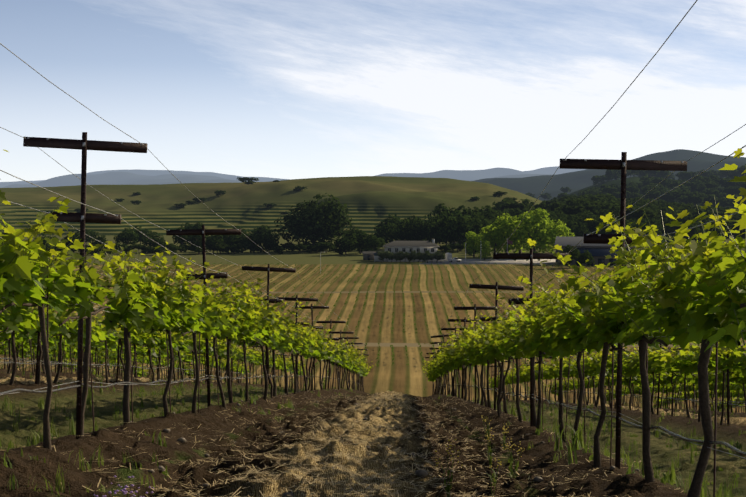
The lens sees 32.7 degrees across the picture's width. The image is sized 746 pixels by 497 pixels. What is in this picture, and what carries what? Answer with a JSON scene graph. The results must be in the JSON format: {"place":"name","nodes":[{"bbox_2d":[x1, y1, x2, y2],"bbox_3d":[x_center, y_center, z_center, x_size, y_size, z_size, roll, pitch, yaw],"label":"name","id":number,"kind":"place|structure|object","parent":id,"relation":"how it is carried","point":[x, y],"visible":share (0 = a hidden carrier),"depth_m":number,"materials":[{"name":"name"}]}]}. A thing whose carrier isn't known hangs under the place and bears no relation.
{"place":"outdoors","nodes":[
{"label":"outdoors","id":0,"kind":"place"},
{"bbox_2d":[0,149,745,496],"bbox_3d":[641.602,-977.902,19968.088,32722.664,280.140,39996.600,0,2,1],"label":"terrain","id":1,"kind":"structure","parent":0,"point":[372,201],"depth_m":28.78,"materials":[{"name":"soil"}]},
{"bbox_2d":[35,233,58,246],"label":"oak tree","id":2,"kind":"object","parent":1,"relation":"on","point":[44,240],"visible":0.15,"depth_m":622.97,"materials":[{"name":"green plant"}]},
{"bbox_2d":[62,231,79,246],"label":"oak tree","id":3,"kind":"object","parent":1,"relation":"on","point":[74,236],"visible":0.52,"depth_m":631.90,"materials":[{"name":"green plant"}]},
{"bbox_2d":[75,226,98,244],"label":"oak tree","id":4,"kind":"object","parent":1,"relation":"on","point":[90,233],"visible":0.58,"depth_m":681.96,"materials":[{"name":"green plant"}]},
{"bbox_2d":[91,235,107,252],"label":"oak tree","id":5,"kind":"object","parent":1,"relation":"on","point":[102,239],"visible":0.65,"depth_m":617.24,"materials":[{"name":"green plant"}]},
{"bbox_2d":[96,246,113,254],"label":"tree","id":6,"kind":"object","parent":1,"relation":"on","point":[104,247],"visible":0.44,"depth_m":604.15,"materials":[{"name":"green plant"}]},
{"bbox_2d":[113,228,138,244],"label":"oak tree","id":7,"kind":"object","parent":1,"relation":"on","point":[127,236],"visible":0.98,"depth_m":641.98,"materials":[{"name":"green plant"}]},
{"bbox_2d":[130,226,154,243],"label":"oak tree","id":8,"kind":"object","parent":1,"relation":"on","point":[146,232],"visible":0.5,"depth_m":691.88,"materials":[{"name":"green plant"}]},
{"bbox_2d":[141,232,165,247],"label":"oak tree","id":9,"kind":"object","parent":1,"relation":"on","point":[150,242],"visible":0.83,"depth_m":621.61,"materials":[{"name":"green plant"}]},
{"bbox_2d":[148,247,165,254],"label":"tree","id":10,"kind":"object","parent":1,"relation":"on","point":[157,250],"visible":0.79,"depth_m":597.72,"materials":[{"name":"green plant"}]},
{"bbox_2d":[168,246,178,253],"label":"tree","id":11,"kind":"object","parent":1,"relation":"on","point":[173,249],"visible":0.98,"depth_m":615.07,"materials":[{"name":"green plant"}]},
{"bbox_2d":[172,226,190,244],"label":"oak tree","id":12,"kind":"object","parent":1,"relation":"on","point":[181,241],"visible":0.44,"depth_m":634.50,"materials":[{"name":"green plant"}]},
{"bbox_2d":[181,221,202,243],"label":"oak tree","id":13,"kind":"object","parent":1,"relation":"on","point":[195,226],"visible":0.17,"depth_m":691.01,"materials":[{"name":"green plant"}]},
{"bbox_2d":[184,235,209,253],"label":"oak tree","id":14,"kind":"object","parent":1,"relation":"on","point":[196,240],"visible":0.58,"depth_m":610.16,"materials":[{"name":"green plant"}]},
{"bbox_2d":[206,235,222,253],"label":"oak tree","id":15,"kind":"object","parent":1,"relation":"on","point":[214,241],"visible":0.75,"depth_m":615.18,"materials":[{"name":"green plant"}]},
{"bbox_2d":[210,243,229,253],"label":"tree","id":16,"kind":"object","parent":1,"relation":"on","point":[222,246],"visible":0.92,"depth_m":615.78,"materials":[{"name":"green plant"}]},
{"bbox_2d":[223,235,241,252],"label":"oak tree","id":17,"kind":"object","parent":1,"relation":"on","point":[230,240],"visible":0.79,"depth_m":624.60,"materials":[{"name":"green plant"}]},
{"bbox_2d":[228,244,241,253],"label":"tree","id":18,"kind":"object","parent":1,"relation":"on","point":[236,248],"visible":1,"depth_m":616.10,"materials":[{"name":"green plant"}]},
{"bbox_2d":[232,226,248,243],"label":"oak tree","id":19,"kind":"object","parent":1,"relation":"on","point":[242,231],"visible":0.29,"depth_m":682.65,"materials":[{"name":"green plant"}]},
{"bbox_2d":[239,243,252,252],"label":"tree","id":20,"kind":"object","parent":1,"relation":"on","point":[245,247],"visible":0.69,"depth_m":626.16,"materials":[{"name":"green plant"}]},
{"bbox_2d":[240,231,261,250],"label":"oak tree","id":21,"kind":"object","parent":1,"relation":"on","point":[249,237],"visible":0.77,"depth_m":629.12,"materials":[{"name":"green plant"}]},
{"bbox_2d":[253,225,271,238],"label":"oak tree","id":22,"kind":"object","parent":1,"relation":"on","point":[264,229],"visible":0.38,"depth_m":691.08,"materials":[{"name":"green plant"}]},
{"bbox_2d":[257,230,279,252],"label":"oak tree","id":23,"kind":"object","parent":1,"relation":"on","point":[270,240],"visible":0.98,"depth_m":622.21,"materials":[{"name":"green plant"}]},
{"bbox_2d":[270,247,286,253],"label":"tree","id":24,"kind":"object","parent":1,"relation":"on","point":[279,250],"visible":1,"depth_m":612.09,"materials":[{"name":"green plant"}]},
{"bbox_2d":[290,243,306,253],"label":"tree","id":25,"kind":"object","parent":1,"relation":"on","point":[299,247],"visible":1,"depth_m":614.77,"materials":[{"name":"green plant"}]},
{"bbox_2d":[306,244,317,252],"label":"tree","id":26,"kind":"object","parent":1,"relation":"on","point":[309,248],"visible":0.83,"depth_m":618.50,"materials":[{"name":"green plant"}]},
{"bbox_2d":[273,193,352,245],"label":"oak tree","id":27,"kind":"object","parent":1,"relation":"on","point":[331,218],"visible":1,"depth_m":635.12,"materials":[{"name":"green plant"}]},
{"bbox_2d":[316,242,335,252],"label":"tree","id":28,"kind":"object","parent":1,"relation":"on","point":[322,246],"visible":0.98,"depth_m":620.24,"materials":[{"name":"green plant"}]},
{"bbox_2d":[333,234,357,254],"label":"oak tree","id":29,"kind":"object","parent":1,"relation":"on","point":[346,243],"visible":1,"depth_m":599.13,"materials":[{"name":"green plant"}]},
{"bbox_2d":[342,227,360,239],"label":"oak tree","id":30,"kind":"object","parent":1,"relation":"on","point":[352,231],"visible":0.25,"depth_m":648.44,"materials":[{"name":"green plant"}]},
{"bbox_2d":[352,230,368,253],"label":"oak tree","id":31,"kind":"object","parent":1,"relation":"on","point":[360,238],"visible":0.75,"depth_m":609.74,"materials":[{"name":"green plant"}]},
{"bbox_2d":[0,262,740,393],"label":"distant grapevines","id":32,"kind":"object","parent":1,"relation":"on","point":[349,315],"visible":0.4,"depth_m":360.57,"materials":[{"name":"green plant"}]},
{"bbox_2d":[12,132,731,468],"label":"trellis posts","id":33,"kind":"object","parent":1,"relation":"on","point":[84,145],"visible":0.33,"depth_m":9.23,"materials":[{"name":"brown wood"}]},
{"bbox_2d":[0,0,745,458],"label":"trellis wires","id":34,"kind":"object","parent":33,"relation":"attached to","point":[658,428],"visible":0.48,"depth_m":10.02,"materials":[{"name":"grey metal"}]},
{"bbox_2d":[0,371,745,496],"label":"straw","id":35,"kind":"object","parent":1,"relation":"on","point":[671,478],"visible":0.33,"depth_m":10.41,"materials":[{"name":"yellow plant"}]},
{"bbox_2d":[0,148,745,496],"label":"vine","id":36,"kind":"object","parent":1,"relation":"on","point":[709,319],"depth_m":11.51,"materials":[{"name":"green plant"}]},
{"bbox_2d":[0,196,745,365],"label":"vine shoots","id":37,"kind":"object","parent":36,"relation":"attached to","point":[659,329],"visible":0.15,"depth_m":8.84,"materials":[{"name":"green plant"}]},
{"bbox_2d":[364,233,385,250],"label":"oak tree","id":38,"kind":"object","parent":1,"relation":"on","point":[372,242],"visible":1,"depth_m":600.01,"materials":[{"name":"green plant"}]},
{"bbox_2d":[377,250,384,260],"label":"olive tree","id":39,"kind":"object","parent":1,"relation":"on","point":[380,253],"visible":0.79,"depth_m":532.35,"materials":[{"name":"green plant"}]},
{"bbox_2d":[373,222,399,243],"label":"oak tree","id":40,"kind":"object","parent":1,"relation":"on","point":[389,231],"visible":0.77,"depth_m":647.28,"materials":[{"name":"green plant"}]},
{"bbox_2d":[373,214,405,233],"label":"oak tree","id":41,"kind":"object","parent":1,"relation":"on","point":[396,220],"visible":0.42,"depth_m":697.00,"materials":[{"name":"green plant"}]},
{"bbox_2d":[394,218,414,240],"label":"oak tree","id":42,"kind":"object","parent":1,"relation":"on","point":[403,229],"visible":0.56,"depth_m":656.42,"materials":[{"name":"green plant"}]},
{"bbox_2d":[373,239,438,261],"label":"farmhouse","id":43,"kind":"object","parent":1,"relation":"on","point":[394,247],"visible":0.67,"depth_m":543.59,"materials":[{"name":"grey paint"}]},
{"bbox_2d":[362,251,451,259],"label":"shed","id":44,"kind":"structure","parent":1,"relation":"on","point":[368,255],"depth_m":554.78,"materials":[{"name":"grey"}]},
{"bbox_2d":[406,217,430,241],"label":"oak tree","id":45,"kind":"object","parent":1,"relation":"on","point":[416,232],"visible":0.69,"depth_m":650.51,"materials":[{"name":"green plant"}]},
{"bbox_2d":[423,250,433,262],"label":"olive tree","id":46,"kind":"object","parent":1,"relation":"on","point":[428,254],"visible":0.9,"depth_m":530.14,"materials":[{"name":"green plant"}]},
{"bbox_2d":[421,216,441,249],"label":"oak tree","id":47,"kind":"object","parent":1,"relation":"on","point":[425,231],"visible":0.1,"depth_m":647.12,"materials":[{"name":"green plant"}]},
{"bbox_2d":[422,210,440,243],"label":"oak tree","id":48,"kind":"object","parent":1,"relation":"on","point":[429,216],"visible":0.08,"depth_m":718.83,"materials":[{"name":"green plant"}]},
{"bbox_2d":[438,245,450,252],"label":"tree","id":49,"kind":"object","parent":1,"relation":"on","point":[444,248],"visible":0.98,"depth_m":616.71,"materials":[{"name":"green plant"}]},
{"bbox_2d":[427,211,467,251],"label":"oak tree","id":50,"kind":"object","parent":1,"relation":"on","point":[441,229],"visible":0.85,"depth_m":630.99,"materials":[{"name":"green plant"}]},
{"bbox_2d":[433,203,471,243],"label":"oak tree","id":51,"kind":"object","parent":1,"relation":"on","point":[437,209],"visible":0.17,"depth_m":686.96,"materials":[{"name":"green plant"}]},
{"bbox_2d":[449,243,466,252],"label":"tree","id":52,"kind":"object","parent":1,"relation":"on","point":[458,246],"visible":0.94,"depth_m":625.16,"materials":[{"name":"green plant"}]},
{"bbox_2d":[444,210,482,250],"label":"oak tree","id":53,"kind":"object","parent":1,"relation":"on","point":[468,219],"visible":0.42,"depth_m":636.04,"materials":[{"name":"green plant"}]},
{"bbox_2d":[462,207,484,239],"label":"oak tree","id":54,"kind":"object","parent":1,"relation":"on","point":[476,209],"visible":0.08,"depth_m":693.12,"materials":[{"name":"green plant"}]},
{"bbox_2d":[464,231,484,257],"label":"willow tree","id":55,"kind":"object","parent":1,"relation":"on","point":[473,242],"visible":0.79,"depth_m":572.63,"materials":[{"name":"green plant"}]},
{"bbox_2d":[462,212,491,241],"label":"oak tree","id":56,"kind":"object","parent":1,"relation":"on","point":[485,222],"visible":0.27,"depth_m":645.67,"materials":[{"name":"green plant"}]},
{"bbox_2d":[477,241,491,259],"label":"willow tree","id":57,"kind":"object","parent":1,"relation":"on","point":[485,250],"visible":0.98,"depth_m":550.79,"materials":[{"name":"green plant"}]},
{"bbox_2d":[420,259,555,264],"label":"road","id":58,"kind":"structure","parent":1,"relation":"on","point":[505,261],"depth_m":540.31,"materials":[{"name":"grey"}]},
{"bbox_2d":[479,205,501,242],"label":"oak tree","id":59,"kind":"object","parent":1,"relation":"on","point":[489,214],"visible":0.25,"depth_m":684.19,"materials":[{"name":"green plant"}]},
{"bbox_2d":[480,224,509,254],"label":"willow tree","id":60,"kind":"object","parent":1,"relation":"on","point":[488,236],"visible":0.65,"depth_m":582.41,"materials":[{"name":"green plant"}]},
{"bbox_2d":[493,191,507,196],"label":"tree","id":61,"kind":"object","parent":1,"relation":"on","point":[499,193],"visible":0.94,"depth_m":948.03,"materials":[{"name":"green plant"}]},
{"bbox_2d":[491,213,525,252],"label":"willow tree","id":62,"kind":"object","parent":1,"relation":"on","point":[504,229],"visible":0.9,"depth_m":567.47,"materials":[{"name":"green plant"}]},
{"bbox_2d":[491,197,534,211],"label":"tree","id":63,"kind":"object","parent":1,"relation":"on","point":[511,203],"visible":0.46,"depth_m":794.56,"materials":[{"name":"green plant"}]},
{"bbox_2d":[512,220,535,252],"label":"willow tree","id":64,"kind":"object","parent":1,"relation":"on","point":[518,250],"visible":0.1,"depth_m":585.95,"materials":[{"name":"green plant"}]},
{"bbox_2d":[510,208,558,252],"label":"willow tree","id":65,"kind":"object","parent":1,"relation":"on","point":[528,231],"visible":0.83,"depth_m":566.11,"materials":[{"name":"green plant"}]},
{"bbox_2d":[534,203,549,209],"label":"tree","id":66,"kind":"object","parent":1,"relation":"on","point":[543,206],"visible":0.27,"depth_m":822.39,"materials":[{"name":"green plant"}]},
{"bbox_2d":[538,219,570,252],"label":"willow tree","id":67,"kind":"object","parent":1,"relation":"on","point":[559,229],"visible":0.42,"depth_m":569.95,"materials":[{"name":"green plant"}]},
{"bbox_2d":[550,202,565,210],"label":"tree","id":68,"kind":"object","parent":1,"relation":"on","point":[554,205],"visible":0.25,"depth_m":790.85,"materials":[{"name":"green plant"}]},
{"bbox_2d":[555,215,577,231],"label":"oak tree","id":69,"kind":"object","parent":1,"relation":"on","point":[569,223],"visible":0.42,"depth_m":699.72,"materials":[{"name":"green plant"}]},
{"bbox_2d":[560,245,580,267],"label":"oak tree","id":70,"kind":"object","parent":1,"relation":"on","point":[575,254],"visible":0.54,"depth_m":497.30,"materials":[{"name":"green plant"}]},
{"bbox_2d":[558,204,586,215],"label":"tree","id":71,"kind":"object","parent":1,"relation":"on","point":[581,208],"visible":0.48,"depth_m":757.41,"materials":[{"name":"green plant"}]},
{"bbox_2d":[569,225,588,236],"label":"oak tree","id":72,"kind":"object","parent":1,"relation":"on","point":[580,230],"visible":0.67,"depth_m":685.05,"materials":[{"name":"green plant"}]},
{"bbox_2d":[570,214,593,223],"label":"oak tree","id":73,"kind":"object","parent":1,"relation":"on","point":[584,219],"visible":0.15,"depth_m":710.83,"materials":[{"name":"green plant"}]},
{"bbox_2d":[577,250,593,265],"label":"oak tree","id":74,"kind":"object","parent":1,"relation":"on","point":[583,257],"visible":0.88,"depth_m":502.11,"materials":[{"name":"green plant"}]},
{"bbox_2d":[582,201,600,214],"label":"tree","id":75,"kind":"object","parent":1,"relation":"on","point":[591,207],"visible":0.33,"depth_m":768.54,"materials":[{"name":"green plant"}]},
{"bbox_2d":[554,236,634,266],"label":"building","id":76,"kind":"structure","parent":1,"relation":"on","point":[599,252],"depth_m":517.61,"materials":[{"name":"grey metal"}]},
{"bbox_2d":[584,217,604,231],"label":"oak tree","id":77,"kind":"object","parent":1,"relation":"on","point":[592,224],"visible":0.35,"depth_m":698.12,"materials":[{"name":"green plant"}]},
{"bbox_2d":[591,176,602,185],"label":"tree","id":78,"kind":"object","parent":1,"relation":"on","point":[596,179],"visible":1,"depth_m":1673.35,"materials":[{"name":"green plant"}]},
{"bbox_2d":[605,170,617,180],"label":"tree","id":79,"kind":"object","parent":1,"relation":"on","point":[609,173],"visible":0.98,"depth_m":1653.85,"materials":[{"name":"green plant"}]},
{"bbox_2d":[599,208,625,218],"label":"oak tree","id":80,"kind":"object","parent":1,"relation":"on","point":[616,214],"visible":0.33,"depth_m":750.41,"materials":[{"name":"green plant"}]},
{"bbox_2d":[610,192,627,199],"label":"tree","id":81,"kind":"object","parent":1,"relation":"on","point":[617,194],"visible":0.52,"depth_m":1313.91,"materials":[{"name":"green plant"}]},
{"bbox_2d":[608,205,630,215],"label":"tree","id":82,"kind":"object","parent":1,"relation":"on","point":[613,208],"visible":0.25,"depth_m":761.42,"materials":[{"name":"green plant"}]},
{"bbox_2d":[625,207,653,221],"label":"tree","id":83,"kind":"object","parent":1,"relation":"on","point":[637,214],"visible":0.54,"depth_m":760.74,"materials":[{"name":"green plant"}]},
{"bbox_2d":[633,222,649,234],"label":"oak tree","id":84,"kind":"object","parent":1,"relation":"on","point":[643,228],"visible":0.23,"depth_m":692.13,"materials":[{"name":"green plant"}]},
{"bbox_2d":[642,170,658,175],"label":"tree","id":85,"kind":"object","parent":1,"relation":"on","point":[654,172],"visible":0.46,"depth_m":1660.29,"materials":[{"name":"green plant"}]},
{"bbox_2d":[640,217,662,231],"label":"oak tree","id":86,"kind":"object","parent":1,"relation":"on","point":[653,221],"visible":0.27,"depth_m":742.18,"materials":[{"name":"green plant"}]},
{"bbox_2d":[642,212,660,219],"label":"tree","id":87,"kind":"object","parent":1,"relation":"on","point":[651,215],"visible":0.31,"depth_m":758.22,"materials":[{"name":"green plant"}]},
{"bbox_2d":[656,211,667,218],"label":"tree","id":88,"kind":"object","parent":1,"relation":"on","point":[664,215],"visible":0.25,"depth_m":789.58,"materials":[{"name":"green plant"}]},
{"bbox_2d":[653,218,671,234],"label":"tree","id":89,"kind":"object","parent":1,"relation":"on","point":[665,221],"visible":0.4,"depth_m":754.22,"materials":[{"name":"green plant"}]},
{"bbox_2d":[659,171,669,178],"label":"tree","id":90,"kind":"object","parent":1,"relation":"on","point":[664,173],"visible":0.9,"depth_m":1670.29,"materials":[{"name":"green plant"}]},
{"bbox_2d":[663,191,675,202],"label":"tree","id":91,"kind":"object","parent":1,"relation":"on","point":[668,196],"visible":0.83,"depth_m":1301.32,"materials":[{"name":"green plant"}]},
{"bbox_2d":[665,181,680,187],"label":"tree","id":92,"kind":"object","parent":1,"relation":"on","point":[672,184],"visible":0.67,"depth_m":1448.36,"materials":[{"name":"green plant"}]},
{"bbox_2d":[664,223,683,236],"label":"tree","id":93,"kind":"object","parent":1,"relation":"on","point":[673,228],"visible":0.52,"depth_m":756.08,"materials":[{"name":"green plant"}]},
{"bbox_2d":[667,215,693,223],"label":"tree","id":94,"kind":"object","parent":1,"relation":"on","point":[684,219],"visible":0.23,"depth_m":773.54,"materials":[{"name":"green plant"}]},
{"bbox_2d":[678,203,700,209],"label":"tree","id":95,"kind":"object","parent":1,"relation":"on","point":[688,205],"visible":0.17,"depth_m":951.98,"materials":[{"name":"green plant"}]},
{"bbox_2d":[684,224,700,238],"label":"oak tree","id":96,"kind":"object","parent":1,"relation":"on","point":[693,231],"visible":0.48,"depth_m":749.32,"materials":[{"name":"green plant"}]},
{"bbox_2d":[685,194,703,205],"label":"tree","id":97,"kind":"object","parent":1,"relation":"on","point":[694,199],"visible":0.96,"depth_m":1268.18,"materials":[{"name":"green plant"}]},
{"bbox_2d":[684,208,707,214],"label":"tree","id":98,"kind":"object","parent":1,"relation":"on","point":[695,212],"visible":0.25,"depth_m":866.70,"materials":[{"name":"green plant"}]},
{"bbox_2d":[693,221,710,234],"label":"tree","id":99,"kind":"object","parent":1,"relation":"on","point":[700,227],"visible":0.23,"depth_m":769.62,"materials":[{"name":"green plant"}]},
{"bbox_2d":[697,169,712,176],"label":"tree","id":100,"kind":"object","parent":1,"relation":"on","point":[706,174],"visible":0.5,"depth_m":1725.45,"materials":[{"name":"green plant"}]},
{"bbox_2d":[703,194,717,207],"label":"tree","id":101,"kind":"object","parent":1,"relation":"on","point":[712,200],"visible":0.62,"depth_m":1305.03,"materials":[{"name":"green plant"}]},
{"bbox_2d":[710,225,724,236],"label":"tree","id":102,"kind":"object","parent":1,"relation":"on","point":[717,230],"visible":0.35,"depth_m":775.99,"materials":[{"name":"green plant"}]},
{"bbox_2d":[718,170,730,177],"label":"tree","id":103,"kind":"object","parent":1,"relation":"on","point":[725,172],"visible":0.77,"depth_m":1751.17,"materials":[{"name":"green plant"}]},
{"bbox_2d":[717,196,732,206],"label":"tree","id":104,"kind":"object","parent":1,"relation":"on","point":[724,202],"visible":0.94,"depth_m":1260.29,"materials":[{"name":"green plant"}]},
{"bbox_2d":[724,179,738,187],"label":"tree","id":105,"kind":"object","parent":1,"relation":"on","point":[726,184],"visible":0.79,"depth_m":1440.11,"materials":[{"name":"green plant"}]},
{"bbox_2d":[722,217,740,236],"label":"tree","id":106,"kind":"object","parent":1,"relation":"on","point":[735,221],"visible":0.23,"depth_m":807.25,"materials":[{"name":"green plant"}]},
{"bbox_2d":[722,186,742,195],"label":"tree","id":107,"kind":"object","parent":1,"relation":"on","point":[735,190],"visible":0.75,"depth_m":1400.56,"materials":[{"name":"green plant"}]},
{"bbox_2d":[0,0,745,181],"label":"sky","id":108,"kind":"structure","parent":0,"point":[282,89],"materials":[{"name":"blue"}]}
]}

